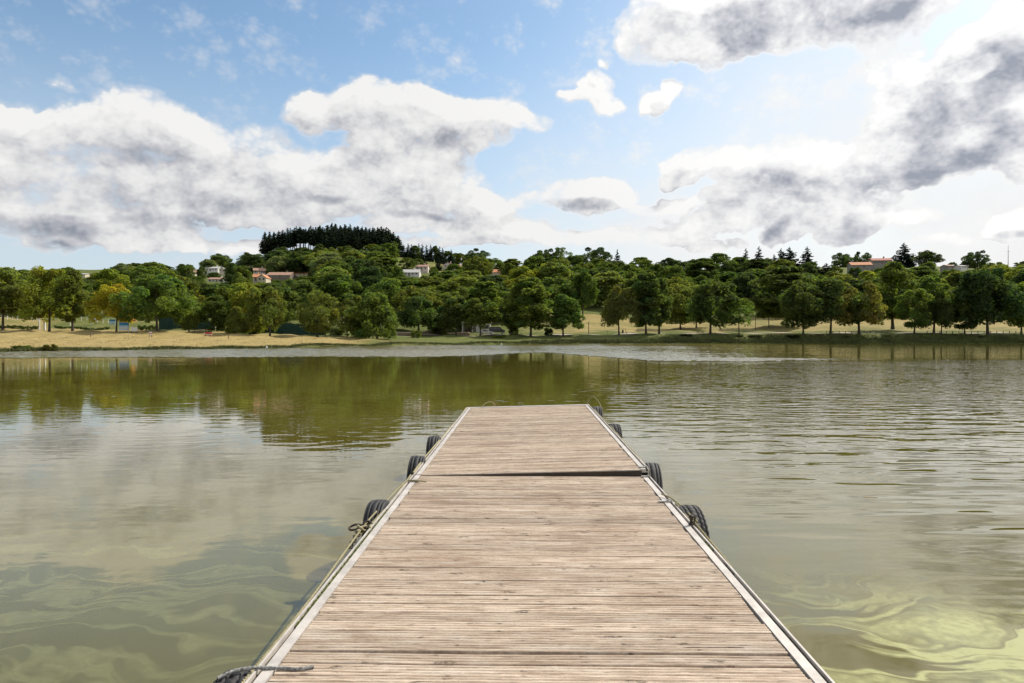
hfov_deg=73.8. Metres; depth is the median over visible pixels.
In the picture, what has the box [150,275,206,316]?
broadleaf tree
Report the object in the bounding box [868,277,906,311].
broadleaf tree
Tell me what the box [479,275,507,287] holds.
broadleaf tree
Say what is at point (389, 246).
broadleaf tree
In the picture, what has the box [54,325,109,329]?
hedge
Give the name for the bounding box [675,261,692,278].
broadleaf tree
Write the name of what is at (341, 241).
spruce tree
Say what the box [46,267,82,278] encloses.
broadleaf tree
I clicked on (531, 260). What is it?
broadleaf tree
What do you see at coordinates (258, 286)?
broadleaf tree
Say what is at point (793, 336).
bush
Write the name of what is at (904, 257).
cedar tree
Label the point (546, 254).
broadleaf tree
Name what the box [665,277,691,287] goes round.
broadleaf tree
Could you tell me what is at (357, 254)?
broadleaf tree
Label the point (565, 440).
dock section
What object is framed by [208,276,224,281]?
house
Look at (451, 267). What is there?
broadleaf tree
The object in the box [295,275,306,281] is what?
broadleaf tree
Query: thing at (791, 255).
cedar tree
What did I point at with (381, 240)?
spruce tree
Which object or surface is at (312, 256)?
broadleaf tree
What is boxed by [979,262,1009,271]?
broadleaf tree
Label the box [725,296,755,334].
broadleaf tree
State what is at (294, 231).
spruce tree
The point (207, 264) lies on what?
broadleaf tree
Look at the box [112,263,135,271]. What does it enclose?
broadleaf tree
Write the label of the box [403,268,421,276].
house
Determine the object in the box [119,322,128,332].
notice board
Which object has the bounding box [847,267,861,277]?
broadleaf tree
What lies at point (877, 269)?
broadleaf tree
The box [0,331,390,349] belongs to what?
dry grass
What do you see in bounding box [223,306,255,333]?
broadleaf tree
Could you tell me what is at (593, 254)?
broadleaf tree
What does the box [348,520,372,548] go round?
rope
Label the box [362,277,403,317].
broadleaf tree
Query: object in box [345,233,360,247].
spruce tree
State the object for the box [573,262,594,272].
broadleaf tree
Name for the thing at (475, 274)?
broadleaf tree
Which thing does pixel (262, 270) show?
house
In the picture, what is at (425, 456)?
rope
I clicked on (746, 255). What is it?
fir tree
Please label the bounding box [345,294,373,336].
broadleaf tree
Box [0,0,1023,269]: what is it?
sky
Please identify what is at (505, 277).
broadleaf tree
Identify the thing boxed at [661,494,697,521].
rope
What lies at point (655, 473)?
tyre
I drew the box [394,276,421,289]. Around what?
broadleaf tree
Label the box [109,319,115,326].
notice board
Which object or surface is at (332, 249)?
broadleaf tree
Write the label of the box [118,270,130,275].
broadleaf tree
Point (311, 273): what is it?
broadleaf tree
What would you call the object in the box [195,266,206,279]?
broadleaf tree
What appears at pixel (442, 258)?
spruce tree
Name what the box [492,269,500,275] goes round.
house
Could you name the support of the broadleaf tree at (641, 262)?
on the ground at (592, 315)
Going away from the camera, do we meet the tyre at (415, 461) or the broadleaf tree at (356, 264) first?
the tyre at (415, 461)
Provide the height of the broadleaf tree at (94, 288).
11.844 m
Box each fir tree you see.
[435,257,442,270]
[743,248,749,258]
[754,249,763,258]
[816,266,823,274]
[817,263,832,275]
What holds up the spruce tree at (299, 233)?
on the ground at (592, 315)
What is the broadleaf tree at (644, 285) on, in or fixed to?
on the ground at (592, 315)
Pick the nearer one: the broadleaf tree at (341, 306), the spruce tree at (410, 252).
the broadleaf tree at (341, 306)
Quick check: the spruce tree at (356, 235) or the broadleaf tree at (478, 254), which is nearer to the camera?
the broadleaf tree at (478, 254)
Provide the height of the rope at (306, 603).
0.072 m
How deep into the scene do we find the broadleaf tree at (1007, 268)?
359.04 m
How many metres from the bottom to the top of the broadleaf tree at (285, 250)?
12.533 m
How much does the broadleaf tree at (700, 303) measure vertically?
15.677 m
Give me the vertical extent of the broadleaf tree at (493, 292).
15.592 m
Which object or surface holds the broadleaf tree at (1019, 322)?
on the ground at (592, 315)
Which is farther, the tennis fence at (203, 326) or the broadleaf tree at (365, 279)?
the broadleaf tree at (365, 279)
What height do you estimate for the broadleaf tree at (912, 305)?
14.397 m
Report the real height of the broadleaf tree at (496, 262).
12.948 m
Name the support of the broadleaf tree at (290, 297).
on the ground at (592, 315)
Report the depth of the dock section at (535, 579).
3.87 m
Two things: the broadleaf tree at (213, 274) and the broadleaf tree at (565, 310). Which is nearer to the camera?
the broadleaf tree at (565, 310)
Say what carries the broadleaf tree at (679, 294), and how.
on the ground at (592, 315)
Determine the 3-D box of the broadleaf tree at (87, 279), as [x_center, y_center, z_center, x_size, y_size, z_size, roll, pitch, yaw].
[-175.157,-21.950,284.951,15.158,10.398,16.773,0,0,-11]
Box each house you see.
[82,273,89,277]
[204,265,220,273]
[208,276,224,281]
[219,267,224,274]
[250,272,260,283]
[253,266,265,274]
[257,274,270,282]
[266,270,296,280]
[294,271,310,276]
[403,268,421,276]
[415,263,429,272]
[443,261,453,269]
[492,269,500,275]
[846,262,872,273]
[867,256,891,269]
[940,265,953,271]
[954,265,966,270]
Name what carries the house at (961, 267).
on the ground at (592, 315)
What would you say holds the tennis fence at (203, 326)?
on the ground at (592, 315)
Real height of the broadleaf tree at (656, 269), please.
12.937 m
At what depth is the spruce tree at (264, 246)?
683.62 m
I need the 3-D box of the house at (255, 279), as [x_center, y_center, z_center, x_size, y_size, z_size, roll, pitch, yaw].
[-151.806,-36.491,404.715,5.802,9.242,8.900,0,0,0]
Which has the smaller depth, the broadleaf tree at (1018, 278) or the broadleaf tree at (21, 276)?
the broadleaf tree at (21, 276)
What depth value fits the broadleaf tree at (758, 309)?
225.99 m
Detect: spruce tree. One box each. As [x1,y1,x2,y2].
[258,232,270,253]
[267,233,280,249]
[275,231,282,243]
[279,232,289,247]
[284,228,295,250]
[291,228,301,250]
[292,227,301,247]
[297,229,307,247]
[303,229,313,248]
[309,227,321,246]
[316,226,323,243]
[318,228,328,247]
[325,229,338,249]
[337,228,346,246]
[343,227,348,239]
[345,229,358,247]
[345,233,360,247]
[354,230,359,245]
[357,232,370,250]
[369,230,378,244]
[376,230,386,245]
[384,233,391,242]
[397,242,403,256]
[401,245,407,257]
[407,244,415,258]
[422,245,428,260]
[427,244,435,261]
[439,248,446,263]
[447,249,454,263]
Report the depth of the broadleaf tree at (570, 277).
296.37 m
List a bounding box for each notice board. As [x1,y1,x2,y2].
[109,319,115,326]
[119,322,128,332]
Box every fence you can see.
[159,318,181,329]
[190,321,214,330]
[252,323,325,334]
[826,331,888,333]
[927,331,1022,333]
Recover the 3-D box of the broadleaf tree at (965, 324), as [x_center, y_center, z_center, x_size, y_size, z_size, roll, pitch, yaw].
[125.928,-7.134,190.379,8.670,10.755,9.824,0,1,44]
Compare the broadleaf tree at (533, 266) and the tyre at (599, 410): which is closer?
the tyre at (599, 410)
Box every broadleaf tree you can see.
[0,267,28,329]
[0,273,28,314]
[16,265,80,331]
[18,270,30,277]
[44,280,95,316]
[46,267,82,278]
[54,269,89,330]
[55,277,94,295]
[81,276,93,281]
[82,283,134,331]
[84,281,98,290]
[90,268,135,300]
[108,274,202,330]
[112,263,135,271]
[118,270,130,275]
[122,265,161,284]
[126,274,155,298]
[130,261,175,276]
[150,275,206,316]
[165,265,179,274]
[174,299,201,331]
[175,264,188,271]
[177,266,195,276]
[192,276,205,283]
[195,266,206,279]
[196,295,230,331]
[197,283,226,315]
[198,259,219,266]
[201,262,213,272]
[206,272,222,277]
[209,255,228,267]
[210,253,232,264]
[210,284,232,300]
[212,282,255,311]
[219,274,234,284]
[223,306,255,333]
[224,263,235,282]
[227,282,269,333]
[231,272,246,283]
[232,266,253,282]
[235,253,265,273]
[236,252,263,266]
[244,286,288,335]
[252,283,264,288]
[259,282,301,321]
[262,250,287,266]
[263,256,290,271]
[265,268,274,274]
[275,247,290,255]
[279,251,308,272]
[281,279,324,312]
[287,251,311,272]
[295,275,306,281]
[295,290,340,336]
[296,247,312,251]
[299,277,314,281]
[303,250,329,267]
[307,252,340,270]
[307,269,317,276]
[312,244,326,263]
[312,260,355,281]
[312,272,362,308]
[314,259,347,273]
[314,266,354,293]
[325,247,340,255]
[330,299,360,336]
[336,245,354,256]
[338,291,400,338]
[339,256,355,264]
[340,250,364,259]
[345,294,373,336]
[348,259,392,281]
[349,266,383,295]
[354,250,368,258]
[359,284,386,299]
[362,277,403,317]
[363,244,380,250]
[364,250,388,258]
[368,254,399,276]
[369,246,389,254]
[372,243,398,258]
[377,261,398,276]
[388,266,405,277]
[389,285,437,330]
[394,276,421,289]
[396,296,446,330]
[398,257,417,268]
[409,245,420,258]
[413,258,423,265]
[417,276,449,289]
[418,281,471,299]
[426,299,453,334]
[429,246,438,261]
[429,267,439,276]
[433,270,460,281]
[438,297,468,334]
[439,292,465,330]
[443,251,452,261]
[443,264,463,270]
[449,276,478,289]
[453,253,466,263]
[454,270,463,274]
[460,270,482,285]
[461,256,494,275]
[461,297,499,335]
[464,248,490,265]
[465,281,520,320]
[468,281,509,319]
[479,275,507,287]
[487,258,504,274]
[498,262,515,275]
[499,275,508,282]
[499,293,523,334]
[501,277,553,335]
[502,258,522,272]
[502,275,526,287]
[505,282,553,312]
[508,266,541,282]
[513,263,539,273]
[523,256,545,266]
[532,248,552,263]
[537,261,572,298]
[540,256,562,264]
[540,276,572,307]
[547,294,585,335]
[551,247,572,259]
[551,258,572,268]
[554,273,601,307]
[567,255,587,265]
[569,266,587,273]
[569,270,599,314]
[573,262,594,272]
[583,247,613,264]
[587,258,605,267]
[588,267,618,296]
[592,271,630,306]
[595,261,622,271]
[600,285,647,334]
[611,260,624,267]
[618,264,646,273]
[618,270,637,278]
[622,275,658,305]
[629,257,653,269]
[630,272,666,333]
[642,264,664,276]
[644,277,674,333]
[649,257,680,268]
[657,265,691,279]
[661,283,692,329]
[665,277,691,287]
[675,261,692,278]
[677,285,717,315]
[681,290,718,327]
[683,279,744,333]
[684,258,720,281]
[687,275,714,284]
[710,253,736,271]
[714,271,744,287]
[717,260,743,278]
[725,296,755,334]
[729,257,748,272]
[731,272,760,307]
[737,259,770,271]
[740,268,768,291]
[746,265,814,325]
[754,288,785,312]
[756,296,781,326]
[763,258,773,267]
[763,259,800,272]
[778,280,829,334]
[799,277,871,334]
[800,262,818,276]
[801,273,826,278]
[806,262,817,267]
[809,277,855,303]
[820,272,851,279]
[829,253,852,266]
[829,266,843,272]
[832,274,856,282]
[834,280,887,333]
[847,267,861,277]
[847,279,881,311]
[851,251,871,261]
[857,270,874,279]
[862,273,879,280]
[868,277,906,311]
[870,260,917,328]
[871,268,882,273]
[875,266,913,273]
[892,288,934,333]
[909,276,958,332]
[909,289,951,308]
[910,266,939,278]
[911,250,945,264]
[915,275,954,290]
[917,262,945,278]
[922,294,955,334]
[940,269,959,276]
[943,271,965,289]
[949,267,1023,334]
[952,297,980,333]
[959,250,989,268]
[962,259,976,269]
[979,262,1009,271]
[990,264,1015,280]
[1000,281,1023,333]
[1005,266,1023,283]
[1009,269,1023,283]
[1013,261,1023,267]
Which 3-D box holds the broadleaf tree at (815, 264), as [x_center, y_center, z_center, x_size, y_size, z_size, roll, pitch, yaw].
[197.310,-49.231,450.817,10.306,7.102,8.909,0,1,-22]
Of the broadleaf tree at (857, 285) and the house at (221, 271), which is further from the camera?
the house at (221, 271)
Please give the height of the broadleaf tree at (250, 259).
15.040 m
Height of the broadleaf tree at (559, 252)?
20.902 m
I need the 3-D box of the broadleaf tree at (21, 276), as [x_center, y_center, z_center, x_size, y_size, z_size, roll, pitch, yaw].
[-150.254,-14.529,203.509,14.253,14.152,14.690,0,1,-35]
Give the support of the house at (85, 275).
on the ground at (592, 315)
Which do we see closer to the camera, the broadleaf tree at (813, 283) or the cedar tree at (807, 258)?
the broadleaf tree at (813, 283)
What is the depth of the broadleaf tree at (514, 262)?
471.87 m
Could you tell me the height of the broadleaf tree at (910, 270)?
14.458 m
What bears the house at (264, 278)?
on the ground at (592, 315)
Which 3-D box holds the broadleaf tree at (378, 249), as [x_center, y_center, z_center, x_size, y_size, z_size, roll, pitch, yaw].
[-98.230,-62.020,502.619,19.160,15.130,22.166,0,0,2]
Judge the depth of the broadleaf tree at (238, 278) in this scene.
358.35 m
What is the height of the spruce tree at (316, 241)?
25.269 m
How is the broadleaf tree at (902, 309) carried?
on the ground at (592, 315)
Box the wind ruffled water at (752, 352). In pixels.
[0,343,892,361]
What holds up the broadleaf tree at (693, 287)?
on the ground at (592, 315)
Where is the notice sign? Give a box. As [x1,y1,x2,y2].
[131,327,137,333]
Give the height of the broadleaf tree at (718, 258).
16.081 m
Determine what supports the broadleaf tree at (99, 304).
on the ground at (592, 315)
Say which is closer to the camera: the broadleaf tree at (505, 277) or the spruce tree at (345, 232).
the broadleaf tree at (505, 277)
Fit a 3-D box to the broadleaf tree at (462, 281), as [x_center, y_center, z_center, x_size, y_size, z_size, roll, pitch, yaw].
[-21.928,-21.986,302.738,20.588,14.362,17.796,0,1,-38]
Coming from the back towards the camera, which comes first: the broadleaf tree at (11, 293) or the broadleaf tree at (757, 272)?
the broadleaf tree at (757, 272)
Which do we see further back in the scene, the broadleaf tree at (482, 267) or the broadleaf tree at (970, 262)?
the broadleaf tree at (970, 262)
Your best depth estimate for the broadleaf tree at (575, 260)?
470.56 m
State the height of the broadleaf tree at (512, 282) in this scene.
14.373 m
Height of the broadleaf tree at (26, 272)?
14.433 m
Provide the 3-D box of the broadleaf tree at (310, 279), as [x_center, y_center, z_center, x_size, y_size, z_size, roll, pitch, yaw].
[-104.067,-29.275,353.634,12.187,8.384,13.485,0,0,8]
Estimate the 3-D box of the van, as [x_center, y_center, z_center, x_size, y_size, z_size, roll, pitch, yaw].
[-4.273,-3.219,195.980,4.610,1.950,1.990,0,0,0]
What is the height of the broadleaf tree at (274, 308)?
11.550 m
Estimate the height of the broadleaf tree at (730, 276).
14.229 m
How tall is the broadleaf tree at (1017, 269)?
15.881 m
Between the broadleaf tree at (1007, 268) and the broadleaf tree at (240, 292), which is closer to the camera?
the broadleaf tree at (240, 292)
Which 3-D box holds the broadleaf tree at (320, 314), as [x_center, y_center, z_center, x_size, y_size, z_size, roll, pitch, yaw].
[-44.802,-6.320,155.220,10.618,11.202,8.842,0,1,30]
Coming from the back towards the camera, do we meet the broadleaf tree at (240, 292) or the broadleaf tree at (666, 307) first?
the broadleaf tree at (666, 307)
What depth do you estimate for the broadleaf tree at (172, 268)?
405.54 m
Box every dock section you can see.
[245,475,834,682]
[413,404,648,475]
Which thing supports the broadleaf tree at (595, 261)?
on the ground at (592, 315)
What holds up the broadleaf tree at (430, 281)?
on the ground at (592, 315)
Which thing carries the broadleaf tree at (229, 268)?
on the ground at (592, 315)
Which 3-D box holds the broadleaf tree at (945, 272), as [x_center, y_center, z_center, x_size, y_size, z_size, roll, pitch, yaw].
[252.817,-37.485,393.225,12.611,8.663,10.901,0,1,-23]
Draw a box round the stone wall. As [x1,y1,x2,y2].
[372,331,469,335]
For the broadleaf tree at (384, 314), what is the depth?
158.21 m
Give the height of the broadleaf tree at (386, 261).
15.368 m
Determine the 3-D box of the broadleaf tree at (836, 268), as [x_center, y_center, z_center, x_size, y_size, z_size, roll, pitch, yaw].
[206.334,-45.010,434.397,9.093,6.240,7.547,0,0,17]
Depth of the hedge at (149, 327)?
157.33 m
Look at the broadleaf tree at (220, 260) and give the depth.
574.36 m
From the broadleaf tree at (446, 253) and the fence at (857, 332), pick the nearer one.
the fence at (857, 332)
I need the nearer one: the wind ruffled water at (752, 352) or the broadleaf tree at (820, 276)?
the wind ruffled water at (752, 352)
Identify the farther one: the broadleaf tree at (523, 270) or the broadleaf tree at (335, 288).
the broadleaf tree at (523, 270)
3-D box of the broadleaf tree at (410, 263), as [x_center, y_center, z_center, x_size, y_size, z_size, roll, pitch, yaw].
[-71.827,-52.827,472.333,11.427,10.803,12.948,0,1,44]
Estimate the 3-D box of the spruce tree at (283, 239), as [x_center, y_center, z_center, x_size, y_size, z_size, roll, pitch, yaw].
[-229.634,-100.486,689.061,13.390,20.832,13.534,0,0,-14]
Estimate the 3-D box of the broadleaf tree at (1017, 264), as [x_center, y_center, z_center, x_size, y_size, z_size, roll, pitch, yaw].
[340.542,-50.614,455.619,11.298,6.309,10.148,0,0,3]
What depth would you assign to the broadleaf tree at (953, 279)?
298.15 m
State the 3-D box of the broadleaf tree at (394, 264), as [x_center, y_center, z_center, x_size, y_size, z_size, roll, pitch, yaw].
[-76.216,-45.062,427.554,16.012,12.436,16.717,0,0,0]
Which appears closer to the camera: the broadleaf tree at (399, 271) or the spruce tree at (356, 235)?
the broadleaf tree at (399, 271)
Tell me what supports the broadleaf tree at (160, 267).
on the ground at (592, 315)
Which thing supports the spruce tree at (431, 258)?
on the ground at (592, 315)
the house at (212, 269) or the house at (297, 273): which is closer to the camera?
the house at (297, 273)
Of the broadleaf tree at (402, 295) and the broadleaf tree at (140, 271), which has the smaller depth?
the broadleaf tree at (402, 295)
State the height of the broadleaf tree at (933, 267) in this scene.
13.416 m
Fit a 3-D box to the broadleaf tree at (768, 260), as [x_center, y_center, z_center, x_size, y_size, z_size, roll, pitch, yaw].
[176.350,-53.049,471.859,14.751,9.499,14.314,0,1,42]
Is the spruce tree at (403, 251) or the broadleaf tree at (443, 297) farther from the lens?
the spruce tree at (403, 251)
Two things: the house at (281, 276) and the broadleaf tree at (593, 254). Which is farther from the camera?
the broadleaf tree at (593, 254)
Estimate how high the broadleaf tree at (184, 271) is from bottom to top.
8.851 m
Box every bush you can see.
[10,345,32,348]
[41,344,58,350]
[328,328,344,334]
[410,330,421,337]
[492,335,505,337]
[544,328,553,335]
[786,335,799,337]
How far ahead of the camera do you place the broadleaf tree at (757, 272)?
336.58 m
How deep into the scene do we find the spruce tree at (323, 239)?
648.90 m
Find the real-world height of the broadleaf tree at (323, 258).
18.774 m
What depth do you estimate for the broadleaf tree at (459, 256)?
627.38 m
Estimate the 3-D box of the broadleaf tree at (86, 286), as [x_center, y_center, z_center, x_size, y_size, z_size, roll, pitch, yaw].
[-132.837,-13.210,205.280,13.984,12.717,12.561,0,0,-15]
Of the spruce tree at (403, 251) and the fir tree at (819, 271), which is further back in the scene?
the spruce tree at (403, 251)
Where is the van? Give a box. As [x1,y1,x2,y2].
[489,327,504,333]
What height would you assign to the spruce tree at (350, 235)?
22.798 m
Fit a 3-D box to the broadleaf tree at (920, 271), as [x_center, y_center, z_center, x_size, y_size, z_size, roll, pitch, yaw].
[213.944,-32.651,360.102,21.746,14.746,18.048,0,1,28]
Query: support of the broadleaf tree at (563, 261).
on the ground at (592, 315)
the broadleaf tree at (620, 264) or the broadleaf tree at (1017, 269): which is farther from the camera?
the broadleaf tree at (620, 264)
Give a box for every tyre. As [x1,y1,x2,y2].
[213,669,249,682]
[362,499,389,536]
[406,455,425,478]
[426,436,440,457]
[592,406,602,417]
[608,423,622,438]
[645,462,662,489]
[679,505,709,538]
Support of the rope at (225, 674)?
attached to the dock section at (535, 579)
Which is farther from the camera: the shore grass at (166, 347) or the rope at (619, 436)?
the shore grass at (166, 347)
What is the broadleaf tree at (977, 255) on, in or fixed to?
on the ground at (592, 315)
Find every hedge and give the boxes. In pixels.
[0,325,37,329]
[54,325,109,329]
[137,325,155,329]
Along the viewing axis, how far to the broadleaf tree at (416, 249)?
628.28 m
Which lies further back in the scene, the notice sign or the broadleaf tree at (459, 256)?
the broadleaf tree at (459, 256)
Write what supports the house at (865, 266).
on the ground at (592, 315)
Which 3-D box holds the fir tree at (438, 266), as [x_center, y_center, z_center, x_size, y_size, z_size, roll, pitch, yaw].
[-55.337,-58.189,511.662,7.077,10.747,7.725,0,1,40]
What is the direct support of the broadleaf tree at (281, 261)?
on the ground at (592, 315)
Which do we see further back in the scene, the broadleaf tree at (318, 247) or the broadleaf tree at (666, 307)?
the broadleaf tree at (318, 247)
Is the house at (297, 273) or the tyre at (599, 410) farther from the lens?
the house at (297, 273)
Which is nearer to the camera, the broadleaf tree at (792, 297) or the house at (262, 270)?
the broadleaf tree at (792, 297)
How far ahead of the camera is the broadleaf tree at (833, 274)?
333.71 m
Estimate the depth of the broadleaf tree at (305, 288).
237.33 m
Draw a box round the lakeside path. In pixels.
[396,332,1004,336]
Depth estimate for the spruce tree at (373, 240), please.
622.44 m
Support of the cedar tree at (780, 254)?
on the ground at (592, 315)
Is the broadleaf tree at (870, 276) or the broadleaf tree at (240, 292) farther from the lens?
the broadleaf tree at (870, 276)
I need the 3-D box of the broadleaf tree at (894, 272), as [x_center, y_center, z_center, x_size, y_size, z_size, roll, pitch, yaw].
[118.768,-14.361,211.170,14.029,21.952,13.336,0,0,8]
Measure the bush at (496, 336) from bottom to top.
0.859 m
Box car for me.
[479,330,493,334]
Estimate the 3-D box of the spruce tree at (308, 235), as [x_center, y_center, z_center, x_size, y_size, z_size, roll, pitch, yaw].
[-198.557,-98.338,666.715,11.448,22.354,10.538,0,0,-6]
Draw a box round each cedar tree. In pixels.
[773,248,784,260]
[781,247,801,265]
[798,248,816,267]
[891,243,915,266]
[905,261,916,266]
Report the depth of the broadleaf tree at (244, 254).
567.75 m
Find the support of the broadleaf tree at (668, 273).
on the ground at (592, 315)
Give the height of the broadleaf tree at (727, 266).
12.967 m
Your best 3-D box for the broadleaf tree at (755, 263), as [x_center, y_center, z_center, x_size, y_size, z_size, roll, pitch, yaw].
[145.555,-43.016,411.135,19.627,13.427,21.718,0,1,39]
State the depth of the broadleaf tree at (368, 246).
582.54 m
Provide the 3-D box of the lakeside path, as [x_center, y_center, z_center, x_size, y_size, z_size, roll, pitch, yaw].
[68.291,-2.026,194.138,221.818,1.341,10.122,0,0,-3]
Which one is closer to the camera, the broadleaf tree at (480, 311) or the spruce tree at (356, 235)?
the broadleaf tree at (480, 311)
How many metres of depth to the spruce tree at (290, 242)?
681.72 m
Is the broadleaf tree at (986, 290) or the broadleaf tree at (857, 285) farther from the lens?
the broadleaf tree at (857, 285)
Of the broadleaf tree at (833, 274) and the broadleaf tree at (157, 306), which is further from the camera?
the broadleaf tree at (833, 274)
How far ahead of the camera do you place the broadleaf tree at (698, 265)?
395.88 m
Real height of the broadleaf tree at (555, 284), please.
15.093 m
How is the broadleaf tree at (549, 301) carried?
on the ground at (592, 315)
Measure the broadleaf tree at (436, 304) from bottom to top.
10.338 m
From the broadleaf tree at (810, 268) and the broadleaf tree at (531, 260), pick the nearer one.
the broadleaf tree at (810, 268)
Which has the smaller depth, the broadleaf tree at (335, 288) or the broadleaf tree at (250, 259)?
the broadleaf tree at (335, 288)
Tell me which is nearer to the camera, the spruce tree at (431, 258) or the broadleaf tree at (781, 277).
the broadleaf tree at (781, 277)
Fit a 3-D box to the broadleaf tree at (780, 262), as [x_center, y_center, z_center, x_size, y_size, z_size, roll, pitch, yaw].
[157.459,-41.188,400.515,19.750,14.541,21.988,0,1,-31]
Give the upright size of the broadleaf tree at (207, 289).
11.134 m
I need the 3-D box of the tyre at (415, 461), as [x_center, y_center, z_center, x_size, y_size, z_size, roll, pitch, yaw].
[-1.150,1.693,8.188,0.190,0.640,0.640,4,-44,-2]
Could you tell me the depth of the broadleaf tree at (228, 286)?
232.49 m
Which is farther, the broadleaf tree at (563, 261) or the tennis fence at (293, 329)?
the broadleaf tree at (563, 261)
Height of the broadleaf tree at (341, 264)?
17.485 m
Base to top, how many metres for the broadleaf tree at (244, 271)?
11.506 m
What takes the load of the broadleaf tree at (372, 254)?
on the ground at (592, 315)
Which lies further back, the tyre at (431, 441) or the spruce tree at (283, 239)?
the spruce tree at (283, 239)
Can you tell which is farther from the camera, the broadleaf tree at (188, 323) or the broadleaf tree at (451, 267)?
the broadleaf tree at (451, 267)
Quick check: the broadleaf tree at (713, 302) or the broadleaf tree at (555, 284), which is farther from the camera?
the broadleaf tree at (555, 284)
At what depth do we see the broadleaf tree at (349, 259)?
391.61 m
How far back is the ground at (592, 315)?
184.06 m
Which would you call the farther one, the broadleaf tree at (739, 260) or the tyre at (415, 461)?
the broadleaf tree at (739, 260)
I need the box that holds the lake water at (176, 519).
[0,343,1023,682]
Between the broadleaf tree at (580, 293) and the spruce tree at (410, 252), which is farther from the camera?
the spruce tree at (410, 252)
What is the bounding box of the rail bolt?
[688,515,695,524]
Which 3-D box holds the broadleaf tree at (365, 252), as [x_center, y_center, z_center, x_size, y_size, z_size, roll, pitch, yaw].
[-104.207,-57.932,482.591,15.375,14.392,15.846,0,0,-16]
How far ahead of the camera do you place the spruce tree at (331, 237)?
616.30 m
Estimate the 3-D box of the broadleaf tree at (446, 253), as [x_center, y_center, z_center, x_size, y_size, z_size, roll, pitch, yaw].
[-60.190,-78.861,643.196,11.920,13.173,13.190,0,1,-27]
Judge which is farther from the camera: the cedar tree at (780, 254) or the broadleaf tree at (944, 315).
the cedar tree at (780, 254)
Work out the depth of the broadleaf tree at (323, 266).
381.77 m
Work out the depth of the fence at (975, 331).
194.11 m
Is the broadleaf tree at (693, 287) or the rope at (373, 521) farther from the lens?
the broadleaf tree at (693, 287)
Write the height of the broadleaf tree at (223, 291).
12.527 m
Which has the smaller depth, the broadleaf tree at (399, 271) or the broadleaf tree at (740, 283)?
the broadleaf tree at (740, 283)
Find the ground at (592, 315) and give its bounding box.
[0,249,1023,350]
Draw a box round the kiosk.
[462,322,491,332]
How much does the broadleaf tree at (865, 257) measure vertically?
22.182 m
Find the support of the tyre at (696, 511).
hanging from the dock section at (535, 579)
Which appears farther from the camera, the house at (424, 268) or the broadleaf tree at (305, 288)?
the house at (424, 268)
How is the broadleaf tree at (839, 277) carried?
on the ground at (592, 315)
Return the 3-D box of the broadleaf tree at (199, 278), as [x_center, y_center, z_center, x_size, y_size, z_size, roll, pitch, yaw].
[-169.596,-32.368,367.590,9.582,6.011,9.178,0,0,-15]
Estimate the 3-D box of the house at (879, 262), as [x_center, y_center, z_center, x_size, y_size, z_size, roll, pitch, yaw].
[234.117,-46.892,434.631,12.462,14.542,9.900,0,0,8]
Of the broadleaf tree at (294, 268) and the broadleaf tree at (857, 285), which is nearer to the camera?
the broadleaf tree at (857, 285)
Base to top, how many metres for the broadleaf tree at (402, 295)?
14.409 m
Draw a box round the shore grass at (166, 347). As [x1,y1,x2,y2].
[0,340,520,351]
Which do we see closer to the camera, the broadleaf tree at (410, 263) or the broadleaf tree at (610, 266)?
the broadleaf tree at (610, 266)
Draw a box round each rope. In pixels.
[217,665,313,679]
[241,479,426,682]
[348,520,372,548]
[369,474,410,527]
[412,407,466,472]
[594,409,649,470]
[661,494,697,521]
[675,503,733,568]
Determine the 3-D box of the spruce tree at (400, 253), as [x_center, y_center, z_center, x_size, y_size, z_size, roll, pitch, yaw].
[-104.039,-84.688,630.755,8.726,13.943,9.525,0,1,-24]
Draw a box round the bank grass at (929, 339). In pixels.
[520,332,1023,343]
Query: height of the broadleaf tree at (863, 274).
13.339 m
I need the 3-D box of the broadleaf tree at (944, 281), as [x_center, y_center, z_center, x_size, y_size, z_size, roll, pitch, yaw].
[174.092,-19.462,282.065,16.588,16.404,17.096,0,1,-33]
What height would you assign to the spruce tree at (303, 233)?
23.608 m
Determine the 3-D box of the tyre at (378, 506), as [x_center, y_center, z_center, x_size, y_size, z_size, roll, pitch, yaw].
[-1.179,1.730,6.059,0.170,0.640,0.640,-3,23,3]
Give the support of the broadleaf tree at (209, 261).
on the ground at (592, 315)
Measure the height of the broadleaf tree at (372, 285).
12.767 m
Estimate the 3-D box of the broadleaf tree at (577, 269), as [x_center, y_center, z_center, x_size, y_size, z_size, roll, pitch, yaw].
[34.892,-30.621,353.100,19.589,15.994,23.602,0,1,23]
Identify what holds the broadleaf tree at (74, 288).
on the ground at (592, 315)
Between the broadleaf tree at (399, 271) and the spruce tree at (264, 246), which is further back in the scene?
the spruce tree at (264, 246)
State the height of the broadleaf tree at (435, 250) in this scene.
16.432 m
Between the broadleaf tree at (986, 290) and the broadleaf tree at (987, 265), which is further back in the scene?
the broadleaf tree at (987, 265)
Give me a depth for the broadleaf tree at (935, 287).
192.65 m
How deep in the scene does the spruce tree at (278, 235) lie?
694.32 m
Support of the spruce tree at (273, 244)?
on the ground at (592, 315)
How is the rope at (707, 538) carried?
attached to the dock section at (535, 579)
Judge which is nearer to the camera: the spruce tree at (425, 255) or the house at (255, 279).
the house at (255, 279)

